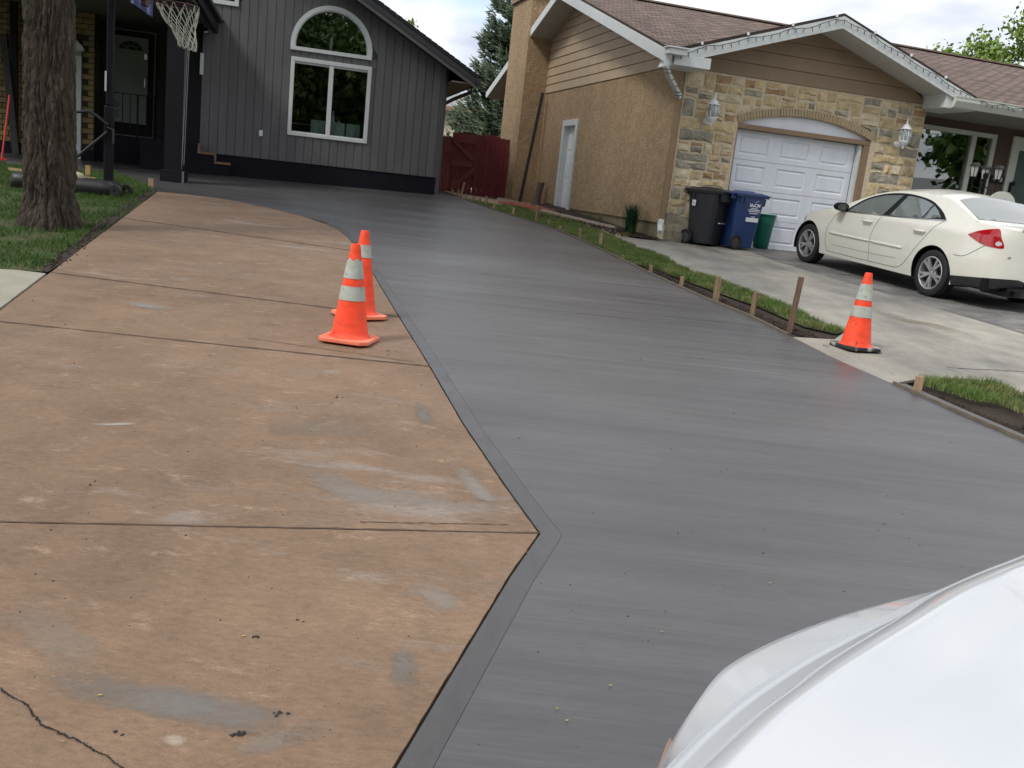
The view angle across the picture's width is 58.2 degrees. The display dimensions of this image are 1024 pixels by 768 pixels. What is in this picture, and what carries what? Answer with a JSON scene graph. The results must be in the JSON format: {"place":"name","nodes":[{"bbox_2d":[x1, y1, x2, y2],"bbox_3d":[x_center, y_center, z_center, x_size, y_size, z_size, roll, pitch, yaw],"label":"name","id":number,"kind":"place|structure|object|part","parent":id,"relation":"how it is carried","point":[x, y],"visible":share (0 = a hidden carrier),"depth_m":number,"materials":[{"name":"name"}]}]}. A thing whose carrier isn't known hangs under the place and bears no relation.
{"place":"outdoors","nodes":[
{"label":"outdoors","id":0,"kind":"place"},
{"bbox_2d":[0,269,45,309],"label":"public sidewalk","id":1,"kind":"structure","parent":0,"point":[14,284],"depth_m":7.41,"materials":[{"name":"grey concrete"}]},
{"bbox_2d":[0,162,154,271],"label":"lawn","id":2,"kind":"structure","parent":0,"point":[21,239],"depth_m":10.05,"materials":[{"name":"green plant"}]},
{"bbox_2d":[14,0,83,231],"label":"tree","id":3,"kind":"object","parent":2,"relation":"on","point":[49,202],"visible":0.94,"depth_m":10.11,"materials":[{"name":"brown plant"}]},
{"bbox_2d":[8,168,95,178],"bbox_3d":[-8.243,-3.766,16.499,1.584,0.061,0.050,6,12,1],"label":"form board","id":4,"kind":"object","parent":2,"relation":"on","point":[14,169],"visible":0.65,"depth_m":16.48,"materials":[{"name":"wood"}]},
{"bbox_2d":[85,165,90,176],"bbox_3d":[-7.907,-3.943,17.157,0.090,0.260,0.040,6,12,0],"label":"wooden stake","id":5,"kind":"object","parent":2,"relation":"on","point":[88,169],"visible":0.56,"depth_m":17.13,"materials":[{"name":"yellow wood"}]},
{"bbox_2d":[29,189,155,271],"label":"lawn edge soil","id":6,"kind":"structure","parent":2,"relation":"on","point":[71,250],"depth_m":10.06,"materials":[{"name":"brown soil"}]},
{"bbox_2d":[10,0,199,197],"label":"basketball hoop","id":7,"kind":"object","parent":2,"relation":"on","point":[107,185],"visible":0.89,"depth_m":14.06,"materials":[{"name":"black paint"}]},
{"bbox_2d":[76,172,84,177],"bbox_3d":[-6.746,-3.227,14.261,0.230,0.130,0.224,6,12,0],"label":"pale ball","id":8,"kind":"object","parent":7,"relation":"on","point":[80,175],"visible":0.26,"depth_m":14.21,"materials":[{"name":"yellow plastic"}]},
{"bbox_2d":[148,178,153,188],"bbox_3d":[-6.413,-3.538,16.337,0.090,0.220,0.040,6,12,0],"label":"wooden stake","id":9,"kind":"object","parent":2,"relation":"on","point":[151,182],"visible":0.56,"depth_m":16.31,"materials":[{"name":"brown wood"}]},
{"bbox_2d":[0,160,496,275],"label":"ground","id":10,"kind":"structure","parent":0,"point":[2,162],"depth_m":12.64,"materials":[{"name":"brown soil"}]},
{"bbox_2d":[0,95,10,159],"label":"red shovel","id":11,"kind":"object","parent":10,"relation":"on","point":[4,136],"visible":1,"depth_m":17.79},
{"bbox_2d":[0,1,102,160],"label":"brick wing","id":12,"kind":"structure","parent":10,"relation":"on","point":[89,60],"depth_m":20.54,"materials":[{"name":"brick"}]},
{"bbox_2d":[9,1,18,148],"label":"downspout","id":13,"kind":"object","parent":12,"relation":"attached to","point":[13,13],"visible":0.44,"depth_m":20.06,"materials":[{"name":"black paint"}]},
{"bbox_2d":[75,40,84,159],"bbox_3d":[-10.050,-6.525,20.576,0.879,2.856,0.190,3,12,-15],"label":"side door","id":14,"kind":"structure","parent":12,"relation":"in","point":[79,48],"depth_m":20.60,"materials":[{"name":"white paint"}]},
{"bbox_2d":[0,0,482,194],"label":"grey house","id":15,"kind":"structure","parent":10,"relation":"on","point":[388,80],"depth_m":21.21,"materials":[{"name":"paint"}]},
{"bbox_2d":[95,90,162,140],"bbox_3d":[-8.802,-6.177,21.157,1.454,0.962,0.035,3,12,-15],"label":"porch railing","id":16,"kind":"object","parent":15,"relation":"on","point":[129,132],"visible":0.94,"depth_m":21.18,"materials":[{"name":"black metal"}]},
{"bbox_2d":[114,28,156,139],"bbox_3d":[-8.965,-7.072,21.716,1.020,2.436,0.093,3,12,-15],"label":"front door","id":17,"kind":"structure","parent":15,"relation":"in","point":[135,51],"depth_m":21.70,"materials":[{"name":"black paint"}]},
{"bbox_2d":[200,53,203,74],"bbox_3d":[-6.824,-7.042,20.236,0.075,0.454,0.030,3,12,-15],"label":"wall plaque","id":18,"kind":"object","parent":15,"relation":"attached to","point":[201,62],"depth_m":20.22,"materials":[{"name":"white plastic"}]},
{"bbox_2d":[202,27,208,33],"bbox_3d":[-6.675,-7.687,20.023,0.150,0.150,0.133,3,12,-15],"label":"flood light","id":19,"kind":"object","parent":15,"relation":"attached to","point":[205,30],"visible":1,"depth_m":20.00,"materials":[{"name":"black paint"}]},
{"bbox_2d":[213,0,238,6],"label":"upper window","id":20,"kind":"structure","parent":15,"relation":"in","point":[223,2],"depth_m":20.08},
{"bbox_2d":[310,119,324,133],"bbox_3d":[-4.630,-5.758,21.788,0.320,0.931,0.475,3,12,-15],"label":"dining chair","id":21,"kind":"object","parent":15,"relation":"on","point":[317,126],"visible":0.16,"depth_m":21.51,"materials":[{"name":"green plastic"}]},
{"bbox_2d":[291,122,345,133],"bbox_3d":[-4.654,-5.840,22.517,1.500,0.900,0.950,3,12,-15],"label":"dining table","id":22,"kind":"object","parent":15,"relation":"in","point":[300,124],"visible":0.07,"depth_m":22.00,"materials":[{"name":"brown wood"}]},
{"bbox_2d":[330,111,334,126],"bbox_3d":[-4.289,-6.355,22.034,0.100,0.380,0.100,6,12,0],"label":"white bottle","id":23,"kind":"object","parent":22,"relation":"on","point":[332,118],"visible":0.66,"depth_m":22.00,"materials":[{"name":"paint"}]},
{"bbox_2d":[287,56,371,143],"bbox_3d":[-4.184,-6.492,21.099,1.805,1.713,0.155,3,12,-15],"label":"lower window","id":24,"kind":"structure","parent":15,"relation":"in","point":[331,65],"depth_m":21.02,"materials":[{"name":"white wood"}]},
{"bbox_2d":[329,37,332,50],"bbox_3d":[-4.118,-7.707,20.925,0.100,0.350,0.100,6,12,0],"label":"ornament","id":25,"kind":"object","parent":15,"relation":"on","point":[330,44],"visible":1,"depth_m":20.89,"materials":[{"name":"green paint"}]},
{"bbox_2d":[290,6,371,59],"bbox_3d":[-4.046,-7.971,20.776,1.815,1.038,0.155,3,12,-15],"label":"arched window","id":26,"kind":"structure","parent":15,"relation":"in","point":[323,9],"depth_m":20.69,"materials":[{"name":"white wood"}]},
{"bbox_2d":[330,122,344,136],"bbox_3d":[-4.183,-5.735,21.906,0.320,0.931,0.475,3,12,-15],"label":"dining chair","id":27,"kind":"object","parent":15,"relation":"on","point":[337,129],"visible":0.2,"depth_m":21.63,"materials":[{"name":"green plastic"}]},
{"bbox_2d":[346,124,359,137],"bbox_3d":[-3.841,-5.716,21.995,0.320,0.931,0.475,3,12,-15],"label":"dining chair","id":28,"kind":"object","parent":15,"relation":"on","point":[352,130],"visible":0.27,"depth_m":21.72,"materials":[{"name":"green plastic"}]},
{"bbox_2d":[406,17,418,26],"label":"leafy tree","id":29,"kind":"object","parent":10,"relation":"on","point":[412,22],"depth_m":47.30,"materials":[{"name":"green plant"}]},
{"bbox_2d":[443,0,513,184],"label":"spruce tree","id":30,"kind":"object","parent":10,"relation":"on","point":[498,45],"visible":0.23,"depth_m":30.95,"materials":[{"name":"green plant"}]},
{"bbox_2d":[486,0,1023,251],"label":"tan house","id":31,"kind":"structure","parent":10,"relation":"on","point":[805,123],"depth_m":17.67,"materials":[{"name":"paint"}]},
{"bbox_2d":[554,119,579,209],"bbox_3d":[1.355,-5.217,22.016,0.185,2.130,1.070,3,13,-17],"label":"side door","id":32,"kind":"structure","parent":31,"relation":"in","point":[569,135],"depth_m":22.23,"materials":[{"name":"white paint"}]},
{"bbox_2d":[657,55,681,233],"bbox_3d":[2.660,-4.109,16.031,0.164,2.956,0.884,13,14,28],"label":"downspout","id":33,"kind":"object","parent":31,"relation":"attached to","point":[676,115],"visible":1,"depth_m":16.30,"materials":[{"name":"white metal"}]},
{"bbox_2d":[703,92,720,125],"bbox_3d":[3.544,-4.867,16.286,0.238,0.578,0.294,3,13,-17],"label":"wall lantern","id":34,"kind":"object","parent":31,"relation":"attached to","point":[712,111],"depth_m":16.20,"materials":[{"name":"white paint"}]},
{"bbox_2d":[720,129,855,251],"bbox_3d":[5.208,-3.585,17.485,2.608,2.160,0.110,3,13,-17],"label":"garage door","id":35,"kind":"structure","parent":31,"relation":"in","point":[801,176],"depth_m":17.43,"materials":[{"name":"white paint"}]},
{"bbox_2d":[664,14,1023,111],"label":"string lights","id":36,"kind":"object","parent":31,"relation":"attached to","point":[793,24],"visible":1,"depth_m":16.09,"materials":[{"name":"white plastic"}]},
{"bbox_2d":[894,117,912,148],"bbox_3d":[7.427,-4.750,17.432,0.238,0.578,0.294,3,13,-17],"label":"wall lantern","id":37,"kind":"object","parent":31,"relation":"attached to","point":[905,135],"depth_m":17.35,"materials":[{"name":"white paint"}]},
{"bbox_2d":[923,124,997,194],"bbox_3d":[8.838,-4.383,19.175,2.619,1.878,0.115,3,13,-17],"label":"picture window","id":38,"kind":"structure","parent":31,"relation":"in","point":[973,135],"depth_m":19.27,"materials":[{"name":"white wood"}]},
{"bbox_2d":[990,175,1004,183],"bbox_3d":[10.312,-4.343,19.550,0.340,0.150,0.025,3,13,-17],"label":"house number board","id":39,"kind":"object","parent":31,"relation":"attached to","point":[992,180],"visible":0.51,"depth_m":19.53,"materials":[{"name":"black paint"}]},
{"bbox_2d":[991,191,1014,201],"bbox_3d":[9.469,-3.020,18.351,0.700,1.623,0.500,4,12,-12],"label":"patio chair","id":40,"kind":"object","parent":31,"relation":"on","point":[1005,195],"visible":0.29,"depth_m":17.96,"materials":[{"name":"white plastic"}]},
{"bbox_2d":[1001,136,1023,204],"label":"front door","id":41,"kind":"structure","parent":31,"relation":"in","point":[1013,183],"depth_m":19.62,"materials":[{"name":"white glass"}]},
{"bbox_2d":[926,1,1023,65],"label":"leafy tree","id":42,"kind":"object","parent":10,"relation":"on","point":[998,53],"visible":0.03,"depth_m":33.52,"materials":[{"name":"green plant"}]},
{"bbox_2d":[0,192,538,767],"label":"brown driveway","id":43,"kind":"structure","parent":0,"point":[186,378],"depth_m":3.67,"materials":[{"name":"concrete"}]},
{"bbox_2d":[318,243,378,345],"bbox_3d":[-1.141,-0.655,6.585,0.370,0.694,0.370,8,12,8],"label":"traffic cone","id":44,"kind":"object","parent":43,"relation":"on","point":[349,327],"visible":1,"depth_m":6.52,"materials":[{"name":"orange plastic"}]},
{"bbox_2d":[331,230,386,319],"bbox_3d":[-1.212,-0.890,7.429,0.370,0.694,0.370,-3,15,-37],"label":"traffic cone","id":45,"kind":"object","parent":43,"relation":"on","point":[365,245],"visible":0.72,"depth_m":7.38,"materials":[{"name":"orange plastic"}]},
{"bbox_2d":[19,258,961,752],"bbox_3d":[-0.123,-2.197,14.369,13.607,1.158,23.154,12,13,24],"label":"grit","id":46,"kind":"object","parent":43,"relation":"on","point":[239,732],"visible":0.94,"depth_m":2.67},
{"bbox_2d":[442,93,496,189],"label":"distant house","id":47,"kind":"structure","parent":0,"point":[449,106],"depth_m":44.11,"materials":[{"name":"beige paint"}]},
{"bbox_2d":[0,153,1023,767],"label":"grey driveway","id":48,"kind":"structure","parent":0,"point":[544,343],"depth_m":4.77,"materials":[{"name":"concrete"}]},
{"bbox_2d":[0,34,18,153],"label":"leaning board","id":49,"kind":"object","parent":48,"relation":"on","point":[9,91],"visible":1,"depth_m":20.07,"materials":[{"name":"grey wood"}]},
{"bbox_2d":[160,0,190,182],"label":"porch column","id":50,"kind":"structure","parent":48,"relation":"on","point":[175,142],"depth_m":17.62,"materials":[{"name":"black paint"}]},
{"bbox_2d":[182,41,189,158],"bbox_3d":[-6.221,-5.436,17.549,0.079,2.450,0.010,4,12,-9],"label":"rain chain","id":51,"kind":"object","parent":50,"relation":"hanging from","point":[186,103],"visible":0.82,"depth_m":17.57,"materials":[{"name":"grey"}]},
{"bbox_2d":[140,138,229,176],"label":"entry steps","id":52,"kind":"structure","parent":48,"relation":"on","point":[152,157],"depth_m":20.49,"materials":[{"name":"black concrete"}]},
{"bbox_2d":[439,190,788,334],"bbox_3d":[0.612,-2.698,16.421,0.549,0.934,16.393,2,13,-17],"label":"form board","id":53,"kind":"object","parent":48,"relation":"on","point":[724,305],"visible":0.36,"depth_m":11.78,"materials":[{"name":"brown wood"}]},
{"bbox_2d":[656,554,1023,767],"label":"white car","id":54,"kind":"object","parent":48,"relation":"on","point":[933,679],"visible":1,"depth_m":1.13,"materials":[{"name":"paint"}]},
{"bbox_2d":[893,381,1023,440],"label":"form board","id":55,"kind":"object","parent":48,"relation":"on","point":[984,422],"visible":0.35,"depth_m":6.47,"materials":[{"name":"brown wood"}]},
{"bbox_2d":[445,191,656,240],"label":"garden path","id":56,"kind":"structure","parent":0,"point":[490,201],"depth_m":22.59,"materials":[{"name":"brown soil"}]},
{"bbox_2d":[460,182,464,195],"bbox_3d":[-1.231,-4.779,22.776,0.045,0.440,0.036,25,18,29],"label":"wooden stake","id":57,"kind":"object","parent":56,"relation":"on","point":[462,190],"visible":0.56,"depth_m":22.75,"materials":[{"name":"brown wood"}]},
{"bbox_2d":[439,134,509,197],"bbox_3d":[-1.051,-5.791,24.239,1.953,1.611,0.115,2,13,-20],"label":"red fence","id":58,"kind":"object","parent":56,"relation":"on","point":[494,150],"visible":0.86,"depth_m":24.34,"materials":[{"name":"red wood"}]},
{"bbox_2d":[448,131,476,194],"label":"red gate","id":59,"kind":"structure","parent":58,"relation":"attached to","point":[462,156],"depth_m":24.09,"materials":[{"name":"red wood"}]},
{"bbox_2d":[493,200,555,210],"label":"red mulch","id":60,"kind":"object","parent":56,"relation":"on","point":[530,206],"visible":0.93,"depth_m":21.54,"materials":[{"name":"red wood"}]},
{"bbox_2d":[518,93,543,201],"bbox_3d":[0.492,-6.076,23.685,0.463,2.802,0.080,-4,16,-39],"label":"leaning board","id":61,"kind":"object","parent":56,"relation":"on","point":[531,147],"visible":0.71,"depth_m":23.66,"materials":[{"name":"brown wood"}]},
{"bbox_2d":[531,182,544,205],"bbox_3d":[0.631,-4.753,23.301,0.287,0.700,0.248,0,13,-27],"label":"tree stump","id":62,"kind":"object","parent":56,"relation":"on","point":[536,199],"visible":0.81,"depth_m":23.20,"materials":[{"name":"wood"}]},
{"bbox_2d":[543,202,661,239],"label":"flower bed soil","id":63,"kind":"structure","parent":56,"relation":"on","point":[561,210],"depth_m":20.34,"materials":[{"name":"brown soil"}]},
{"bbox_2d":[541,209,560,215],"bbox_3d":[0.855,-3.716,20.024,0.092,0.131,0.846,0,14,-27],"label":"edging timber","id":64,"kind":"object","parent":63,"relation":"on","point":[549,212],"visible":0.81,"depth_m":19.97,"materials":[{"name":"beige wood"}]},
{"bbox_2d":[559,214,574,219],"bbox_3d":[1.179,-3.523,19.440,0.092,0.114,0.514,-1,14,-32],"label":"edging timber","id":65,"kind":"object","parent":63,"relation":"on","point":[566,216],"visible":0.71,"depth_m":19.41,"materials":[{"name":"beige wood"}]},
{"bbox_2d":[573,217,586,222],"bbox_3d":[1.425,-3.379,19.004,0.092,0.115,0.511,0,13,-26],"label":"edging timber","id":66,"kind":"object","parent":63,"relation":"on","point":[580,219],"visible":0.69,"depth_m":18.97,"materials":[{"name":"beige wood"}]},
{"bbox_2d":[586,220,599,225],"bbox_3d":[1.655,-3.240,18.581,0.092,0.113,0.474,-1,14,-31],"label":"edging timber","id":67,"kind":"object","parent":63,"relation":"on","point":[593,222],"visible":0.69,"depth_m":18.55,"materials":[{"name":"beige wood"}]},
{"bbox_2d":[538,214,657,238],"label":"soil clods","id":68,"kind":"object","parent":63,"relation":"on","point":[612,231],"visible":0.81,"depth_m":17.64,"materials":[{"name":"brown soil"}]},
{"bbox_2d":[599,223,617,230],"bbox_3d":[1.906,-3.102,18.172,0.092,0.114,0.507,-1,14,-32],"label":"edging timber","id":69,"kind":"object","parent":63,"relation":"on","point":[608,226],"visible":0.74,"depth_m":18.10,"materials":[{"name":"beige wood"}]},
{"bbox_2d":[617,201,645,233],"bbox_3d":[2.256,-3.165,17.461,0.586,0.581,0.623,6,12,0],"label":"leafy tuft","id":70,"kind":"object","parent":63,"relation":"on","point":[632,218],"visible":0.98,"depth_m":17.37,"materials":[{"name":"green plant"}]},
{"bbox_2d":[380,0,1023,94],"label":"sky","id":71,"kind":"structure","parent":0,"point":[450,24],"materials":[{"name":"white"}]},
{"bbox_2d":[635,264,842,338],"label":"verge soil","id":72,"kind":"structure","parent":0,"point":[818,333],"depth_m":9.97,"materials":[{"name":"brown soil"}]},
{"bbox_2d":[466,197,845,333],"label":"verge turf","id":73,"kind":"structure","parent":72,"relation":"on","point":[732,295],"depth_m":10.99,"materials":[{"name":"green plant"}]},
{"bbox_2d":[535,205,538,221],"bbox_3d":[0.473,-3.225,17.700,0.045,0.435,0.036,12,11,26],"label":"wooden stake","id":74,"kind":"object","parent":73,"relation":"on","point":[537,211],"visible":0.56,"depth_m":17.68,"materials":[{"name":"brown wood"}]},
{"bbox_2d":[578,228,581,237],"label":"wooden stake","id":75,"kind":"object","parent":73,"relation":"on","point":[579,232],"visible":0.56,"depth_m":15.58,"materials":[{"name":"brown wood"}]},
{"bbox_2d":[599,233,602,244],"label":"wooden stake","id":76,"kind":"object","parent":73,"relation":"on","point":[600,237],"visible":0.56,"depth_m":14.69,"materials":[{"name":"brown wood"}]},
{"bbox_2d":[679,276,684,285],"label":"wooden stake","id":77,"kind":"object","parent":72,"relation":"on","point":[681,283],"visible":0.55,"depth_m":11.29,"materials":[{"name":"brown wood"}]},
{"bbox_2d":[712,276,721,301],"bbox_3d":[2.323,-1.036,10.435,0.069,0.375,0.037,13,12,27],"label":"wooden stake","id":78,"kind":"object","parent":72,"relation":"on","point":[717,289],"visible":0.62,"depth_m":10.41,"materials":[{"name":"brown wood"}]},
{"bbox_2d":[644,267,825,338],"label":"soil clods","id":79,"kind":"object","parent":72,"relation":"on","point":[795,331],"visible":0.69,"depth_m":10.14,"materials":[{"name":"brown soil"}]},
{"bbox_2d":[750,292,758,315],"bbox_3d":[2.532,-0.791,9.658,0.045,0.350,0.036,16,12,37],"label":"wooden stake","id":80,"kind":"object","parent":72,"relation":"on","point":[754,303],"visible":0.56,"depth_m":9.63,"materials":[{"name":"brown wood"}]},
{"bbox_2d":[786,276,803,333],"bbox_3d":[2.767,-0.738,9.015,0.055,0.630,0.037,14,14,23],"label":"wooden stake","id":81,"kind":"object","parent":72,"relation":"on","point":[795,303],"visible":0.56,"depth_m":8.99,"materials":[{"name":"brown wood"}]},
{"bbox_2d":[618,236,1023,394],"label":"pale driveway","id":82,"kind":"structure","parent":0,"point":[912,340],"depth_m":10.25,"materials":[{"name":"concrete"}]},
{"bbox_2d":[681,186,732,244],"bbox_3d":[3.538,-3.057,16.766,0.840,1.042,0.630,16,16,39],"label":"wheelie bin","id":83,"kind":"object","parent":82,"relation":"on","point":[708,210],"visible":0.98,"depth_m":16.56,"materials":[{"name":"black plastic"}]},
{"bbox_2d":[715,190,771,248],"bbox_3d":[4.134,-2.997,16.776,0.840,1.042,0.630,1,13,-23],"label":"wheelie bin","id":84,"kind":"object","parent":82,"relation":"on","point":[744,209],"visible":0.88,"depth_m":16.54,"materials":[{"name":"blue plastic"}]},
{"bbox_2d":[753,214,776,248],"bbox_3d":[4.755,-2.920,17.535,0.490,0.635,0.490,6,12,0],"label":"recycling bin","id":85,"kind":"object","parent":82,"relation":"on","point":[763,231],"visible":0.78,"depth_m":17.37,"materials":[{"name":"plastic"}]},
{"bbox_2d":[829,272,881,351],"bbox_3d":[3.192,-0.669,8.392,0.370,0.694,0.370,2,13,-20],"label":"traffic cone","id":86,"kind":"object","parent":82,"relation":"on","point":[856,336],"visible":1,"depth_m":8.32,"materials":[{"name":"orange plastic"}]},
{"bbox_2d":[713,245,1023,333],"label":"weathered driveway","id":87,"kind":"structure","parent":0,"point":[988,308],"depth_m":13.58,"materials":[{"name":"concrete"}]},
{"bbox_2d":[794,189,1023,302],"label":"parked sedan","id":88,"kind":"object","parent":87,"relation":"on","point":[938,243],"visible":1,"depth_m":12.95,"materials":[{"name":"beige paint"}]},
{"bbox_3d":[5.566,-2.767,14.116,0.127,0.311,1.041,2,13,-19],"label":"side window","id":89,"kind":"part","parent":88,"relation":"part of","materials":[{"name":"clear glass"}]},
{"bbox_3d":[5.810,-2.559,13.345,0.136,0.309,0.750,2,16,-17],"label":"side window","id":90,"kind":"part","parent":88,"relation":"part of","materials":[{"name":"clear glass"}]},
{"bbox_3d":[5.935,-2.409,12.902,0.076,0.187,0.332,2,13,-20],"label":"quarter window","id":91,"kind":"part","parent":88,"relation":"part of","materials":[{"name":"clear glass"}]},
{"bbox_3d":[6.833,-2.379,12.639,1.416,0.282,0.660,2,16,-17],"label":"rear window","id":92,"kind":"part","parent":88,"relation":"part of","materials":[{"name":"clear glass"}]},
{"bbox_2d":[843,332,1023,398],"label":"driveway bed","id":93,"kind":"object","parent":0,"point":[911,384],"visible":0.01,"depth_m":7.45,"materials":[{"name":"brown soil"}]},
{"bbox_2d":[970,162,1004,194],"bbox_3d":[8.593,-3.068,17.235,0.706,2.056,0.520,4,12,-12],"label":"lamp post","id":94,"kind":"object","parent":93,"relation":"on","point":[986,170],"visible":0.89,"depth_m":16.93,"materials":[{"name":"black metal"}]},
{"bbox_2d":[922,385,1023,433],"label":"verge soil","id":95,"kind":"structure","parent":0,"point":[998,412],"depth_m":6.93,"materials":[{"name":"brown soil"}]},
{"bbox_2d":[913,376,923,391],"bbox_3d":[3.078,0.052,6.989,0.062,0.225,0.036,11,12,18],"label":"wooden stake","id":96,"kind":"object","parent":95,"relation":"on","point":[918,383],"visible":0.56,"depth_m":6.96,"materials":[{"name":"brown wood"}]},
{"bbox_2d":[919,373,1023,415],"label":"verge grass","id":97,"kind":"structure","parent":95,"relation":"on","point":[961,388],"depth_m":7.21,"materials":[{"name":"green plant"}]}
]}

